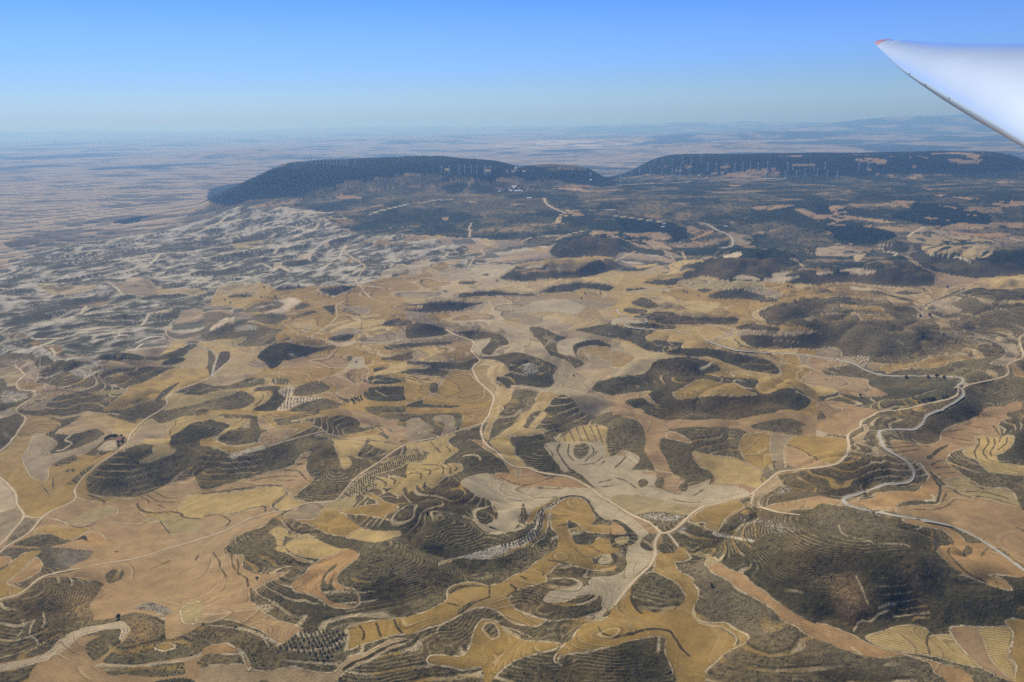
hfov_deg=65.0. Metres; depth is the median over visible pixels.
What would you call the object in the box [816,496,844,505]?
field
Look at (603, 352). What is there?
field
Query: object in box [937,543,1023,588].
field
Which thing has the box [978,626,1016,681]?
field
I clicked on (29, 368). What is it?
field
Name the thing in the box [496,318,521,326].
field
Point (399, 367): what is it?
field
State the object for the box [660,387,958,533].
dirt road
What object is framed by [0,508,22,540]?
field
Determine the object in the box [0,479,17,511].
field
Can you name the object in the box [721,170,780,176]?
field
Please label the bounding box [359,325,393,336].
field
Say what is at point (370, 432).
field
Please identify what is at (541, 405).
field
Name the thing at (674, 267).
field
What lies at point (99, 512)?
field
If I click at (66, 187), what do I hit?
ground
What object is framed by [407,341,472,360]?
field
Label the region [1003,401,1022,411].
field
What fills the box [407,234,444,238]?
field
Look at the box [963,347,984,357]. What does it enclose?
field
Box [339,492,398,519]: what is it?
field
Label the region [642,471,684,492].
field
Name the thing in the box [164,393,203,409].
field
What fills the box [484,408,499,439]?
field
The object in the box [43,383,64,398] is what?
field
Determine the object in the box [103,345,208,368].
field
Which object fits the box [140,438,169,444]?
field
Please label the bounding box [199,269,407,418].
field
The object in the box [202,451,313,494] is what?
field
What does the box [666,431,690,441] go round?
field
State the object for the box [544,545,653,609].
field
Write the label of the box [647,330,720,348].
field
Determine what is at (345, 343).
field
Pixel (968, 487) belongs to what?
field
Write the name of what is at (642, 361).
field
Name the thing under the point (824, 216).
field
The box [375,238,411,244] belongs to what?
field
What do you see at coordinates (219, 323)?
field
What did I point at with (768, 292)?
field
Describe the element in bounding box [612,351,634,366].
field
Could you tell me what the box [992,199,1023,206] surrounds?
field
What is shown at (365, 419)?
field
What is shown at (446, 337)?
field
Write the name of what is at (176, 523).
field
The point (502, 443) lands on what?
field
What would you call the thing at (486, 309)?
field
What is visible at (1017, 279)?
field
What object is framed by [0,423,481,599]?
dirt road
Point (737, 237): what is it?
field
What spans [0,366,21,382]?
field
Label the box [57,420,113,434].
field
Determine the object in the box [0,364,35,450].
dirt road
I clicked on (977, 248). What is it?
field
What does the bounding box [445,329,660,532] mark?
dirt road
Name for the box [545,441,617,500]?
field
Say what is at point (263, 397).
field
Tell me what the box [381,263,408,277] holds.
field
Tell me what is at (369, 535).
field
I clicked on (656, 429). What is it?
field
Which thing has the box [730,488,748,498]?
field
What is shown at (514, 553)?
scrub bushes
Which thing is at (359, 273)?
dirt road
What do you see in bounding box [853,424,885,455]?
field
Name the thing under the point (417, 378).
field
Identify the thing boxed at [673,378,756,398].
field
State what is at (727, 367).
field
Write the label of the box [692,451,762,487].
field
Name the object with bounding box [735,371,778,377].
field
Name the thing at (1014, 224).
field
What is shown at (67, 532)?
field
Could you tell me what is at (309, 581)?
field
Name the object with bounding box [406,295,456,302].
field
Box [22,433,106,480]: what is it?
field
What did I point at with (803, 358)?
field
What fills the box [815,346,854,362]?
field
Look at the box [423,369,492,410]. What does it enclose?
field
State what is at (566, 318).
field
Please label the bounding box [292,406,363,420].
field
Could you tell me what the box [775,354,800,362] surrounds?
field
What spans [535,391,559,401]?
field
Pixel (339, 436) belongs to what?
dirt road
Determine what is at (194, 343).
road
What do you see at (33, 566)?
field
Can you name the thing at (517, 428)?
field
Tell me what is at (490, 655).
field
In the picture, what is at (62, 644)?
dirt road
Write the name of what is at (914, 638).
field
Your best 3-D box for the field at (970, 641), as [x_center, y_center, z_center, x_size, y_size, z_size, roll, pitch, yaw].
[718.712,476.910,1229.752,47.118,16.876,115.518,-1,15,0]
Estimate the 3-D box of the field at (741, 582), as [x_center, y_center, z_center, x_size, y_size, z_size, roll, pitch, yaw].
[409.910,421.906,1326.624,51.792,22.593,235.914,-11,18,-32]
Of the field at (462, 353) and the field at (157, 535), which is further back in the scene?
the field at (462, 353)
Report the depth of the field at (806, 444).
1995.85 m
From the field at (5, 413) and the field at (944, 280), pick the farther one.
the field at (944, 280)
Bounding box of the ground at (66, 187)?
[0,113,1023,681]
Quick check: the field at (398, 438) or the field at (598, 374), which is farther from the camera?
the field at (598, 374)
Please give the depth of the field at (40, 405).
2258.67 m
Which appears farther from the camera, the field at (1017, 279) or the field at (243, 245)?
the field at (243, 245)
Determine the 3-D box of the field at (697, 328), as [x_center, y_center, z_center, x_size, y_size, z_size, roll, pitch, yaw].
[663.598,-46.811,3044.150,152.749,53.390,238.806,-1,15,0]
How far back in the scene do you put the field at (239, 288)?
3912.22 m
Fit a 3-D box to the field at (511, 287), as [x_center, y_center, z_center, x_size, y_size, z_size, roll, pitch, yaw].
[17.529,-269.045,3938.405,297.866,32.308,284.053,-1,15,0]
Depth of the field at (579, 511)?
1634.66 m
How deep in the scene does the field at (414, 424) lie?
2144.77 m
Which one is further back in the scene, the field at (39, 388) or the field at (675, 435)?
the field at (39, 388)
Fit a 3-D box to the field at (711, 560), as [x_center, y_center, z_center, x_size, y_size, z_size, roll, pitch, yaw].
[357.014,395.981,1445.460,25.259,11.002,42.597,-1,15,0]
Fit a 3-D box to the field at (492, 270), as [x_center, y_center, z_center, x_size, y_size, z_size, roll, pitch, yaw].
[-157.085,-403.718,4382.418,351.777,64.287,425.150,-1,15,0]
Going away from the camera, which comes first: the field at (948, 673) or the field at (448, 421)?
the field at (948, 673)
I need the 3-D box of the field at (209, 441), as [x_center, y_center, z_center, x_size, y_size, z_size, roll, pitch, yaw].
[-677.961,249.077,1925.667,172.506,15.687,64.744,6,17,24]
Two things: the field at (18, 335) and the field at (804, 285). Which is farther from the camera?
the field at (804, 285)
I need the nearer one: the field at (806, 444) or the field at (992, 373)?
the field at (806, 444)
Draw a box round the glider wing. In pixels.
[874,39,1023,146]
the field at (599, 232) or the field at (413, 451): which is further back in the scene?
the field at (599, 232)
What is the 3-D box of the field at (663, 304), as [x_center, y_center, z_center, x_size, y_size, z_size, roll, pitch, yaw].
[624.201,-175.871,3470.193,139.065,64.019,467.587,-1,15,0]
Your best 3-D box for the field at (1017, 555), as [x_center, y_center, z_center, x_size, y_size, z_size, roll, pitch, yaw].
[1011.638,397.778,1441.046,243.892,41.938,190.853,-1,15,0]
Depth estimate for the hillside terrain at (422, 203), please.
5778.06 m
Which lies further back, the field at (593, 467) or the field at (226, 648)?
the field at (593, 467)
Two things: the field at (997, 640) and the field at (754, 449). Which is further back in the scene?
the field at (754, 449)
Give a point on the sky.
(66, 65)
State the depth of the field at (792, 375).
2346.69 m
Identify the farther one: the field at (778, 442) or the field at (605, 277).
the field at (605, 277)
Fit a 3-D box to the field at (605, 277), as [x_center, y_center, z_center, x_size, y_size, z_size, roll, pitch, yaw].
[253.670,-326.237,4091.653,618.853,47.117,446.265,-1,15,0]
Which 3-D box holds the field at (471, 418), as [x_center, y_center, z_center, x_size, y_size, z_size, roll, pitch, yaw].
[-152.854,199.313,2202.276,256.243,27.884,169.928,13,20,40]
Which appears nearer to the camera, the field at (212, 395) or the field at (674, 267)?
the field at (212, 395)
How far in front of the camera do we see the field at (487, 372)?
2525.92 m
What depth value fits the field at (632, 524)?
1623.52 m
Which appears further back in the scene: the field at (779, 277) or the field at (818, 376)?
the field at (779, 277)
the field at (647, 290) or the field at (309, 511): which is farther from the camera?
the field at (647, 290)
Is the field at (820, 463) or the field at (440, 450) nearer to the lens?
the field at (820, 463)
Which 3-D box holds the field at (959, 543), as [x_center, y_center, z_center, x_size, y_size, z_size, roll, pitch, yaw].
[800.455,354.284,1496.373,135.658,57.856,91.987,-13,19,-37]
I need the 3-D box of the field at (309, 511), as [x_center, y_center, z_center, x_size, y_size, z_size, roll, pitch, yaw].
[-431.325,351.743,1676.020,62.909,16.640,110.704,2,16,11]
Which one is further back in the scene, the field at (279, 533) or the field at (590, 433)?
the field at (590, 433)
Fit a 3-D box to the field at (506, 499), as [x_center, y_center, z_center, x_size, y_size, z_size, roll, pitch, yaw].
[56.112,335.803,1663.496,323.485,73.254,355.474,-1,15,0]
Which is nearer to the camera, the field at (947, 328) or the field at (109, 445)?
the field at (109, 445)
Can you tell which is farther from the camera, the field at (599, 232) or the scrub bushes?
the field at (599, 232)
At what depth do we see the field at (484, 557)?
1439.95 m
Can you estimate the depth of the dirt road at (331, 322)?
3355.03 m
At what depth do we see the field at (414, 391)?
2432.16 m
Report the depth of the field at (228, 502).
1762.64 m
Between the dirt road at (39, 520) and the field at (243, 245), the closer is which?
the dirt road at (39, 520)
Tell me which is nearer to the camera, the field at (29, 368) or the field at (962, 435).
the field at (962, 435)
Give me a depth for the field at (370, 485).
1784.03 m
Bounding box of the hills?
[0,234,1023,681]
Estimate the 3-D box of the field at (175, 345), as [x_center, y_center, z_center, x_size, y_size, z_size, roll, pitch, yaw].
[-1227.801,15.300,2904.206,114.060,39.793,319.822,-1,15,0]
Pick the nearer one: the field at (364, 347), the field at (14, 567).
the field at (14, 567)
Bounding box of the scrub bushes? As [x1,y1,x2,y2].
[0,343,1023,681]
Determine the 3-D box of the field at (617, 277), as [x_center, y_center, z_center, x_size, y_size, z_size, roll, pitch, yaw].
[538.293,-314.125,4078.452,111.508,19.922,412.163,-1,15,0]
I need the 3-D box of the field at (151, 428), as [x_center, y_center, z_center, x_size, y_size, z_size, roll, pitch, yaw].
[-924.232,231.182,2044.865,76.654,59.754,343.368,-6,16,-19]
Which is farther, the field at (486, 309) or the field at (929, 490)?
the field at (486, 309)
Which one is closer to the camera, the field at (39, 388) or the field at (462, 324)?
the field at (39, 388)
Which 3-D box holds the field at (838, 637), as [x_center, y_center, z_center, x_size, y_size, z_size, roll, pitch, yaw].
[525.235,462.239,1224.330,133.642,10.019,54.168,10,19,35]
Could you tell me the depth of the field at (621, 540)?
1556.22 m
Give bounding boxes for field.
[0,331,28,338]
[0,359,44,410]
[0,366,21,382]
[0,406,16,417]
[0,409,198,533]
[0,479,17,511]
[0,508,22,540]
[0,517,202,551]
[0,549,202,681]
[0,550,40,580]
[0,556,11,566]
[0,582,25,596]
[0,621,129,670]
[8,557,42,583]
[19,382,46,396]
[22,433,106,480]
[23,398,52,410]
[34,525,89,538]
[37,283,95,294]
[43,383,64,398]
[47,470,202,523]
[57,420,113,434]
[66,506,118,524]
[75,531,107,546]
[79,412,136,436]
[89,389,126,393]
[98,440,117,449]
[102,367,209,410]
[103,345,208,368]
[108,278,206,296]
[124,418,167,448]
[127,277,141,283]
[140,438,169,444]
[140,445,175,461]
[147,514,201,533]
[155,642,174,650]
[162,339,187,353]
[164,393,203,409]
[165,414,204,435]
[179,494,204,517]
[180,600,202,623]
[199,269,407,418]
[199,638,413,681]
[200,410,222,421]
[200,435,263,452]
[200,486,287,513]
[201,389,238,400]
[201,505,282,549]
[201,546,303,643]
[202,336,246,348]
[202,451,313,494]
[202,643,250,668]
[203,344,262,362]
[203,351,267,385]
[210,318,229,329]
[213,351,230,372]
[213,416,250,440]
[217,283,259,295]
[231,235,275,247]
[240,378,296,409]
[258,415,312,445]
[258,417,296,444]
[266,297,300,313]
[270,526,313,545]
[274,491,307,509]
[275,545,312,562]
[277,386,322,410]
[279,353,348,367]
[279,365,347,384]
[284,501,328,519]
[285,537,349,557]
[289,336,328,345]
[291,549,359,608]
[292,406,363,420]
[297,324,312,333]
[297,509,361,535]
[314,392,351,402]
[317,433,401,467]
[318,318,385,333]
[320,362,393,397]
[324,494,357,509]
[328,340,356,345]
[331,329,362,335]
[337,407,412,433]
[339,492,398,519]
[340,428,381,437]
[341,306,370,313]
[345,616,406,649]
[346,454,407,493]
[346,528,400,541]
[349,356,363,367]
[356,345,411,356]
[358,327,409,344]
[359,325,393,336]
[374,279,406,290]
[374,361,412,374]
[374,475,406,494]
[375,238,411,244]
[376,427,413,443]
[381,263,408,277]
[404,378,441,401]
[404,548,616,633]
[405,273,450,291]
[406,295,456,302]
[406,374,441,382]
[406,406,488,429]
[406,414,455,440]
[406,434,458,463]
[406,448,428,463]
[406,463,462,493]
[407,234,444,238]
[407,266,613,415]
[407,334,464,342]
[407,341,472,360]
[407,417,433,431]
[409,259,428,273]
[409,291,457,296]
[421,259,460,273]
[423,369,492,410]
[427,310,490,322]
[427,608,620,681]
[439,546,521,564]
[442,344,477,361]
[443,278,483,292]
[444,319,504,334]
[450,263,515,278]
[457,296,535,301]
[462,473,612,533]
[464,303,485,311]
[472,337,489,354]
[474,359,513,410]
[474,440,588,487]
[479,238,497,246]
[480,303,490,313]
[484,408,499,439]
[485,283,546,292]
[489,300,512,316]
[490,433,527,466]
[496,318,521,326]
[496,337,586,395]
[501,269,616,285]
[501,409,545,435]
[514,299,584,313]
[520,508,551,547]
[521,255,616,273]
[522,311,599,330]
[526,498,558,523]
[529,411,546,427]
[531,401,549,410]
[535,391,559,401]
[538,287,618,302]
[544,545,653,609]
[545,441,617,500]
[550,497,610,548]
[556,423,616,455]
[557,338,589,354]
[558,187,587,190]
[575,543,619,558]
[577,306,602,318]
[577,368,613,379]
[578,345,610,361]
[584,354,610,364]
[590,230,611,234]
[593,537,612,547]
[609,391,648,412]
[610,338,708,376]
[611,231,672,249]
[611,317,643,324]
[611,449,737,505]
[611,494,703,514]
[611,522,625,533]
[612,267,822,414]
[612,272,623,285]
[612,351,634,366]
[612,506,647,546]
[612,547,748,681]
[613,410,817,546]
[615,536,628,544]
[623,287,669,293]
[637,264,669,275]
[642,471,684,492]
[646,295,672,311]
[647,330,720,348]
[653,250,681,259]
[663,296,719,316]
[666,259,703,274]
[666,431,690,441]
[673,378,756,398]
[675,326,699,330]
[678,278,764,288]
[689,501,744,529]
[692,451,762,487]
[697,550,708,557]
[699,324,732,336]
[705,557,717,565]
[708,563,818,640]
[711,358,740,372]
[712,328,821,340]
[718,336,796,352]
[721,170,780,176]
[723,251,741,257]
[730,231,753,244]
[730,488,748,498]
[734,274,759,279]
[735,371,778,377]
[739,432,772,467]
[744,352,785,374]
[746,287,781,297]
[751,204,794,209]
[752,304,768,323]
[752,476,780,506]
[757,363,815,392]
[764,258,803,281]
[767,495,821,508]
[770,434,794,462]
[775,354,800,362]
[783,444,816,469]
[788,435,816,457]
[796,282,811,288]
[799,354,816,369]
[801,357,887,396]
[815,242,862,255]
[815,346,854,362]
[815,385,835,395]
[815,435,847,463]
[815,460,831,466]
[815,622,907,657]
[816,214,895,224]
[816,267,875,274]
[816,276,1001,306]
[816,401,866,411]
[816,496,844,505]
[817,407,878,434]
[826,304,894,319]
[829,205,846,214]
[848,463,940,511]
[851,286,869,289]
[853,354,870,365]
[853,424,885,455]
[866,624,979,666]
[872,353,980,372]
[891,406,1010,478]
[896,485,1023,548]
[903,518,965,549]
[905,255,1023,290]
[908,225,1000,258]
[909,655,973,681]
[916,287,974,317]
[936,316,964,337]
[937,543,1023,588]
[943,478,1019,505]
[949,230,1010,236]
[950,625,1013,681]
[954,335,1018,364]
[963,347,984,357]
[964,434,1023,475]
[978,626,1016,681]
[986,369,997,376]
[989,274,1023,283]
[991,222,1023,226]
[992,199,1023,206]
[993,299,1023,303]
[1002,548,1023,564]
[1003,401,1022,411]
[1006,618,1023,681]
[1011,362,1023,377]
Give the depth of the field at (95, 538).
1601.33 m
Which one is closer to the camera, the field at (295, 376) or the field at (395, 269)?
the field at (295, 376)
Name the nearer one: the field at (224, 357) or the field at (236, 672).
the field at (236, 672)
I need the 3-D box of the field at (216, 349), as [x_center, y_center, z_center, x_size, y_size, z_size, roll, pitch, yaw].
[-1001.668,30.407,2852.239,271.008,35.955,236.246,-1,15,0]
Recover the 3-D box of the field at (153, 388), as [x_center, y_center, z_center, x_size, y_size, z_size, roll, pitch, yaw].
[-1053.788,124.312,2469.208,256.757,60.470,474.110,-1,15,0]
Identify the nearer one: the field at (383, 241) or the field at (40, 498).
the field at (40, 498)
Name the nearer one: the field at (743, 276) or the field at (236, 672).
the field at (236, 672)
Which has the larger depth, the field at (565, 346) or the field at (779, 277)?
the field at (779, 277)
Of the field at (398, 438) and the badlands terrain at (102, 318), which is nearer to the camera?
the field at (398, 438)
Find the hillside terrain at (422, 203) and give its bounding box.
[232,164,1023,277]
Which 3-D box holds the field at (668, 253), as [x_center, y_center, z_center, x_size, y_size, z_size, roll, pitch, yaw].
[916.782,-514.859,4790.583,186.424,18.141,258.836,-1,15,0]
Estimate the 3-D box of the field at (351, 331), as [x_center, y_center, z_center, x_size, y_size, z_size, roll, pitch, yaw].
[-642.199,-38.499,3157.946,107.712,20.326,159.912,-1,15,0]
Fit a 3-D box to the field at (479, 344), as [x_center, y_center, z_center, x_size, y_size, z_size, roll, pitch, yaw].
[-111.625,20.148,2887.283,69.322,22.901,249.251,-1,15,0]
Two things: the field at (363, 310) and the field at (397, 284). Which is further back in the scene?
the field at (397, 284)
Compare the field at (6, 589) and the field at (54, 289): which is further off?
the field at (54, 289)
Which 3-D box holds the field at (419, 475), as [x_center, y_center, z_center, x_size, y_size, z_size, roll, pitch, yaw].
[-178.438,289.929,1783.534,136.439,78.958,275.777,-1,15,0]
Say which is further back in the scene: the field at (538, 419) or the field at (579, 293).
the field at (579, 293)
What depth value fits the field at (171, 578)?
1379.23 m
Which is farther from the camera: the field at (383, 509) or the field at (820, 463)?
the field at (820, 463)
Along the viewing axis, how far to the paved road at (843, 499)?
1840.99 m
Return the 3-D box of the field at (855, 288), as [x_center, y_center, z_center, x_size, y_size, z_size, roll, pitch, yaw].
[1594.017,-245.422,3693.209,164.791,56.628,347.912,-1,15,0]
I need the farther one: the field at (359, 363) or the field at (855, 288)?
the field at (855, 288)
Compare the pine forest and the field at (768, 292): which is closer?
the field at (768, 292)
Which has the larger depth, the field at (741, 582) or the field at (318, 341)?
the field at (318, 341)
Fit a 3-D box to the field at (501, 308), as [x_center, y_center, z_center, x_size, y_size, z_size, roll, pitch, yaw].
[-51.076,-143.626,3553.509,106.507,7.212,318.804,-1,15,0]
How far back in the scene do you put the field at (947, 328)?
2792.79 m
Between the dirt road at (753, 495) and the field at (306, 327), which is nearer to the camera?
the dirt road at (753, 495)
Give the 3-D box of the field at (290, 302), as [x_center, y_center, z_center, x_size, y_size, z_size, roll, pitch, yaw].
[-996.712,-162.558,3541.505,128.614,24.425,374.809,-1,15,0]
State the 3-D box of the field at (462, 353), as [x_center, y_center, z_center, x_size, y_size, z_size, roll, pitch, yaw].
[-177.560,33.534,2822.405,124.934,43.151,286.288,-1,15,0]
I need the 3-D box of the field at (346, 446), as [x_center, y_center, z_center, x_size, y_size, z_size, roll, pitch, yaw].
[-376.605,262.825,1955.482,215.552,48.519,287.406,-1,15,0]
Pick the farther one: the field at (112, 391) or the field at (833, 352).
the field at (833, 352)
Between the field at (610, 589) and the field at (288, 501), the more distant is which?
the field at (288, 501)
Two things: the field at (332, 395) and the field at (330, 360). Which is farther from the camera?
the field at (330, 360)
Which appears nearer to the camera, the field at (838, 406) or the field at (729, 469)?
the field at (729, 469)
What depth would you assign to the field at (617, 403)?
2239.14 m
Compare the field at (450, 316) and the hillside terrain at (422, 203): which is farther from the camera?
the hillside terrain at (422, 203)
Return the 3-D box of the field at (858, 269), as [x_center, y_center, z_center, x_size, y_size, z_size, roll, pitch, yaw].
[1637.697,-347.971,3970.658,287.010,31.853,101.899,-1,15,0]
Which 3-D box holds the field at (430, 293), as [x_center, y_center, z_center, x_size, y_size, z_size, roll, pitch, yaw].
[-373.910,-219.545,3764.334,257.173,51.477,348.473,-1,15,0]
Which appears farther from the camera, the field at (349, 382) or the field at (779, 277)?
the field at (779, 277)
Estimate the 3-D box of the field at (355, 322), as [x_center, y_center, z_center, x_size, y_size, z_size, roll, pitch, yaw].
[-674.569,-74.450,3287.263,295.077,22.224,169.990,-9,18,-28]
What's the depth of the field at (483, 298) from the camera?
3717.85 m
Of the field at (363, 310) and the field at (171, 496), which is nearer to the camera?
the field at (171, 496)
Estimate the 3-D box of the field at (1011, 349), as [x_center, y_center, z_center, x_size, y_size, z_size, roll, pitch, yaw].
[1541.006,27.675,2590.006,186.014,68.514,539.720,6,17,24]
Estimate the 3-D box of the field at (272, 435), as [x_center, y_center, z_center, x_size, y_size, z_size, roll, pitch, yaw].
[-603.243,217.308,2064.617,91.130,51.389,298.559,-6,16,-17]
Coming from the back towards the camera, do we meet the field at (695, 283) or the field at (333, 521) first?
the field at (695, 283)
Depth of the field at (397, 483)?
1728.38 m
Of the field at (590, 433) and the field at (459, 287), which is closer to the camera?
the field at (590, 433)
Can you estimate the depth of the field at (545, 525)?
1556.81 m
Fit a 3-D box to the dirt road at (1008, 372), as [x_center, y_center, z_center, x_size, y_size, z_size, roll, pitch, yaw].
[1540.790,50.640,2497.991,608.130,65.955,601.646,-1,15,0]
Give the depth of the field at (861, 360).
2564.19 m
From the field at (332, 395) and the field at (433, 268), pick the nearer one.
the field at (332, 395)
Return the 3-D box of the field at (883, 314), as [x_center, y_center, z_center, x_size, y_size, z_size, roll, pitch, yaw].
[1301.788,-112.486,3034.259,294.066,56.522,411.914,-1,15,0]
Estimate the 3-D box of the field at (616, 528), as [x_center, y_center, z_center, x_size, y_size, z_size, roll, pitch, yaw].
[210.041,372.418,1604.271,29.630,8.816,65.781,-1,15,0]
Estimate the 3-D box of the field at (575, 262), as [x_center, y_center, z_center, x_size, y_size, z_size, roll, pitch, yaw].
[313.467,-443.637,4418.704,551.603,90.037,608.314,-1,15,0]
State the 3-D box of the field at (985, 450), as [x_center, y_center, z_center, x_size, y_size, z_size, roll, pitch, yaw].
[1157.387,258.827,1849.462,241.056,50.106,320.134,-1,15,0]
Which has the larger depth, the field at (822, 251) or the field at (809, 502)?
the field at (822, 251)
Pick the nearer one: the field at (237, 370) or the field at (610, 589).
the field at (610, 589)
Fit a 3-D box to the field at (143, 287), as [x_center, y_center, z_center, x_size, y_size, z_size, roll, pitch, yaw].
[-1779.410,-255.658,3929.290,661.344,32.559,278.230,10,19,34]
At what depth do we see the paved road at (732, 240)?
5120.97 m
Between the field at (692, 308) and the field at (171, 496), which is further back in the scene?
the field at (692, 308)
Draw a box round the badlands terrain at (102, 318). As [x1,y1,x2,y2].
[0,206,484,362]
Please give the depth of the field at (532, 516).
1601.21 m
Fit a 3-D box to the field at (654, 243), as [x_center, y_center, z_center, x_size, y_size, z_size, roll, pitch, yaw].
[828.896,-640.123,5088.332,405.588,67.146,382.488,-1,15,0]
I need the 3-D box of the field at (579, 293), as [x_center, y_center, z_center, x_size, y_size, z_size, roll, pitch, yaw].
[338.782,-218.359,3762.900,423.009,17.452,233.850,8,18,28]
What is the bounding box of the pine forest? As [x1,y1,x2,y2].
[113,151,1023,242]
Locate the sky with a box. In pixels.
[0,0,1023,132]
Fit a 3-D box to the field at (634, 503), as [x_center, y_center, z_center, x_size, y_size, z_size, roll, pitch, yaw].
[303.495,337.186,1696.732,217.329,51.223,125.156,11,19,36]
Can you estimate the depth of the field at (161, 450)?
1884.43 m
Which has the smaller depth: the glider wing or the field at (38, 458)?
the glider wing
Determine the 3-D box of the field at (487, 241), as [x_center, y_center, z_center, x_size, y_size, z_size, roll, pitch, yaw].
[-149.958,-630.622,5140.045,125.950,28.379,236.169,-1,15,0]
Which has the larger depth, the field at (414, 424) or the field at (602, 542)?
the field at (414, 424)
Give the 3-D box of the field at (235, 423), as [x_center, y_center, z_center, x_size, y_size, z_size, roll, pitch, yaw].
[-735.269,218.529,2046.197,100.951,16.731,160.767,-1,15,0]
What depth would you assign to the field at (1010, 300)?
3049.42 m
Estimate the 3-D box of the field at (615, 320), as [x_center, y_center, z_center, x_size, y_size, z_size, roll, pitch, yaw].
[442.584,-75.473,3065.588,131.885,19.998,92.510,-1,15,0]
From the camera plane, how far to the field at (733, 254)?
4318.41 m
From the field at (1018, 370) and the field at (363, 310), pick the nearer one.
the field at (1018, 370)
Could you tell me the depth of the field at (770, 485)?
1761.72 m
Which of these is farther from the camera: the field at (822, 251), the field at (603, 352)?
the field at (822, 251)
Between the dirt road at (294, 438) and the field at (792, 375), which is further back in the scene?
the field at (792, 375)
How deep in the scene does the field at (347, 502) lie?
1707.48 m
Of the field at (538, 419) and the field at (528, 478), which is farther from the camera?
the field at (538, 419)
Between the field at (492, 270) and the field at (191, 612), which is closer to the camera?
the field at (191, 612)
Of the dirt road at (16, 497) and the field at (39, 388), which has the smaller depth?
the dirt road at (16, 497)
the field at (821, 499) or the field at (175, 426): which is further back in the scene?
the field at (175, 426)
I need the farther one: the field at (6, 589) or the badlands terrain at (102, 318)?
the badlands terrain at (102, 318)
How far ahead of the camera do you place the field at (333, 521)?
1613.67 m
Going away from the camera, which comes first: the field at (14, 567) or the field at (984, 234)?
the field at (14, 567)
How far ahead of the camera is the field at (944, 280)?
3871.33 m
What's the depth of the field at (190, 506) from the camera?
1747.56 m
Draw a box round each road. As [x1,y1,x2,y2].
[0,341,275,552]
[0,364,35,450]
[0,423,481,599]
[0,477,24,544]
[165,316,217,376]
[269,431,322,446]
[307,301,342,337]
[312,425,400,445]
[344,245,370,297]
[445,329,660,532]
[613,533,660,605]
[616,310,1023,570]
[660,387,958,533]
[702,223,733,247]
[750,493,799,514]
[963,334,1023,387]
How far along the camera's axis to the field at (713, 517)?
1573.20 m
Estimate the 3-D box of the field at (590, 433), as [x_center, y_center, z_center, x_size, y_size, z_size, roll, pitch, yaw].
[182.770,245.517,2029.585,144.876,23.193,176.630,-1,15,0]
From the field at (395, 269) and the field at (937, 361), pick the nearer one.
the field at (937, 361)
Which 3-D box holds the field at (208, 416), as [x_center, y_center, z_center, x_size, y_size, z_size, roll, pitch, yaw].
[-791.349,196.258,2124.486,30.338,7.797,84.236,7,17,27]
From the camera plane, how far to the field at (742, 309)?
3368.17 m
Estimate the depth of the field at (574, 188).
6666.62 m
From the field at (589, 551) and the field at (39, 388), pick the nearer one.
the field at (589, 551)
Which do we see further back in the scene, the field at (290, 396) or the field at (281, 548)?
the field at (290, 396)
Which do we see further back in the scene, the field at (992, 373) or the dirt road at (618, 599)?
the field at (992, 373)
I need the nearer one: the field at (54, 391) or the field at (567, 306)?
the field at (54, 391)
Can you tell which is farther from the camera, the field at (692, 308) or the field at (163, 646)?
the field at (692, 308)
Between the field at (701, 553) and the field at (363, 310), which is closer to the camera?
the field at (701, 553)
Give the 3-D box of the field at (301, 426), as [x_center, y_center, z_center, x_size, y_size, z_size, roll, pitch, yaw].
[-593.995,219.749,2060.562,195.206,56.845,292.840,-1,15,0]
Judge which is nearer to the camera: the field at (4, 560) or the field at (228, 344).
the field at (4, 560)
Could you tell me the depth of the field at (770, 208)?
5637.27 m
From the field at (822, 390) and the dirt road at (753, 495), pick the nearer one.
the dirt road at (753, 495)
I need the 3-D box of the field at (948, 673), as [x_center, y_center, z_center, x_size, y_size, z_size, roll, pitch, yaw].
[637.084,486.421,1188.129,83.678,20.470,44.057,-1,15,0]
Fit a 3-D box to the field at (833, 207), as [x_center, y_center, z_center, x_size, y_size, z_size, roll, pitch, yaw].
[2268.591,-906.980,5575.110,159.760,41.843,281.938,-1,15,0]
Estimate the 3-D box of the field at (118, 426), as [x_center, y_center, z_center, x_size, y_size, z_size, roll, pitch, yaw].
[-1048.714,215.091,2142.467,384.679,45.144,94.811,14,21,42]
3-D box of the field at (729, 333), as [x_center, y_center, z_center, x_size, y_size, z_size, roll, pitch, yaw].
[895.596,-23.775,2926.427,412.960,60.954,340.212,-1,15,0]
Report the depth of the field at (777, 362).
2649.10 m
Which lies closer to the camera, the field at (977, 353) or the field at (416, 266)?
the field at (977, 353)
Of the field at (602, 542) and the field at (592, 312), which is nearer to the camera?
the field at (602, 542)
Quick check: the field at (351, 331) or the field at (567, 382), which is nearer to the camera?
the field at (567, 382)
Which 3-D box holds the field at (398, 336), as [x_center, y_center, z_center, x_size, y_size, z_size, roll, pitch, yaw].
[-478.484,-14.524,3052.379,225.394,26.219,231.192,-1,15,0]
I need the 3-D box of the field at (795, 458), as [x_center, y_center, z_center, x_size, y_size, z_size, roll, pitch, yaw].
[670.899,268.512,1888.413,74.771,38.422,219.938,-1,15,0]
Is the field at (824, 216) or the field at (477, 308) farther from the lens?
the field at (824, 216)
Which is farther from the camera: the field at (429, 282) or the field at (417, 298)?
the field at (429, 282)
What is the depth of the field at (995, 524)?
1621.61 m

